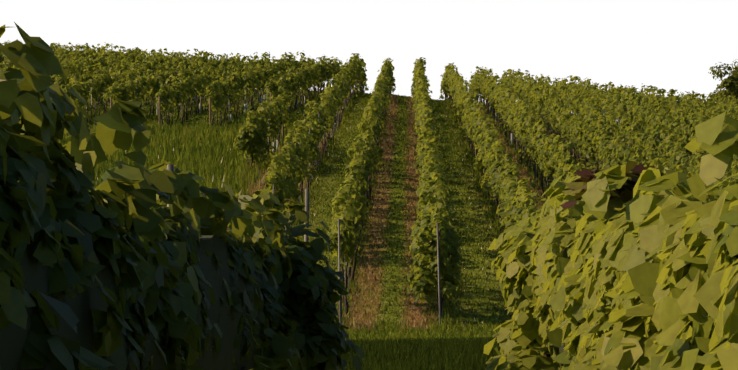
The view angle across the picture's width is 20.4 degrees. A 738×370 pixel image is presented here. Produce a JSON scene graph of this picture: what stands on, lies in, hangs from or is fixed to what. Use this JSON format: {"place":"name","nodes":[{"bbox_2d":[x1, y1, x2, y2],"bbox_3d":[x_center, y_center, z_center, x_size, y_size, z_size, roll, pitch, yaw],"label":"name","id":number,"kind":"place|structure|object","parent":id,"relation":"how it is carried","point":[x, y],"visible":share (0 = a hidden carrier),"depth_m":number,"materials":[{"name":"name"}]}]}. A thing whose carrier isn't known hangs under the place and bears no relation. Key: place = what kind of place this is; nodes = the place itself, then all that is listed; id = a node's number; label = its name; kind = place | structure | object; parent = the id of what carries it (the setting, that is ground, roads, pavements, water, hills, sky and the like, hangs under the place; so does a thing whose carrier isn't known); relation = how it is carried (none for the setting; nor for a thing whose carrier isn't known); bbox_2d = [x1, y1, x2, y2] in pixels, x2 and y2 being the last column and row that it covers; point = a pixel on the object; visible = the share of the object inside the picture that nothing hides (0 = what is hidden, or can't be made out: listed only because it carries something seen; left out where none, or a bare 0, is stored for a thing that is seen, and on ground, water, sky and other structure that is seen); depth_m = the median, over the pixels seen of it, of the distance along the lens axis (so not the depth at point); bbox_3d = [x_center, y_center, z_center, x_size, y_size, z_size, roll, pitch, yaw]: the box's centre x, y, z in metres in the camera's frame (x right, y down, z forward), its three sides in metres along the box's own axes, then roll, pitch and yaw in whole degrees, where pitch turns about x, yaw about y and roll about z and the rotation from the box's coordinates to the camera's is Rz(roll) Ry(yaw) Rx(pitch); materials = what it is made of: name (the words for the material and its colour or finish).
{"place":"outdoors","nodes":[
{"label":"outdoors","id":0,"kind":"place"},
{"bbox_2d":[0,224,721,369],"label":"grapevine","id":1,"kind":"object","parent":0,"point":[13,337],"visible":0.29,"depth_m":10.11,"materials":[{"name":"green plant"}]},
{"bbox_2d":[0,0,737,112],"label":"sky","id":2,"kind":"structure","parent":0,"point":[667,45],"materials":[{"name":"white"}]},
{"bbox_2d":[60,89,727,369],"bbox_3d":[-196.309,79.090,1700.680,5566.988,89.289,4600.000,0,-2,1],"label":"hillside ground","id":3,"kind":"structure","parent":0,"point":[468,249],"depth_m":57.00,"materials":[{"name":"green plant"}]},
{"bbox_2d":[0,22,364,369],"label":"vine foliage","id":4,"kind":"object","parent":3,"relation":"on","point":[57,209],"visible":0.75,"depth_m":9.24,"materials":[{"name":"green plant"}]},
{"bbox_2d":[8,53,718,323],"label":"trellis posts","id":5,"kind":"object","parent":3,"relation":"on","point":[170,167],"depth_m":58.66,"materials":[{"name":"grey wood"}]},
{"bbox_2d":[0,39,737,155],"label":"vine foliage","id":6,"kind":"object","parent":3,"relation":"on","point":[197,71],"visible":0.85,"depth_m":104.68,"materials":[{"name":"green plant"}]},
{"bbox_2d":[156,94,641,200],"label":"vine grow tubes","id":7,"kind":"object","parent":3,"relation":"on","point":[260,99],"visible":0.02,"depth_m":107.41},
{"bbox_2d":[75,81,733,369],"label":"vine trunks","id":8,"kind":"object","parent":3,"relation":"on","point":[308,182],"visible":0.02,"depth_m":88.48,"materials":[{"name":"brown wood"}]},
{"bbox_2d":[90,78,732,319],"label":"vine stakes","id":9,"kind":"object","parent":3,"relation":"on","point":[325,154],"visible":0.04,"depth_m":85.78,"materials":[{"name":"brown wood"}]},
{"bbox_2d":[55,54,730,272],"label":"trellis wires","id":10,"kind":"object","parent":9,"relation":"attached to","point":[268,139],"visible":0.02,"depth_m":96.62,"materials":[{"name":"grey metal"}]},
{"bbox_2d":[708,59,737,103],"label":"tree","id":11,"kind":"object","parent":3,"relation":"on","point":[729,83],"depth_m":152.35,"materials":[{"name":"green plant"}]},
{"bbox_2d":[233,99,737,369],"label":"vine foliage","id":12,"kind":"object","parent":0,"point":[646,278],"visible":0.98,"depth_m":14.79,"materials":[{"name":"green plant"}]},
{"bbox_2d":[560,160,664,210],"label":"dried vine leaves","id":13,"kind":"object","parent":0,"point":[618,198],"visible":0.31,"depth_m":11.97,"materials":[{"name":"brown plant"}]}
]}

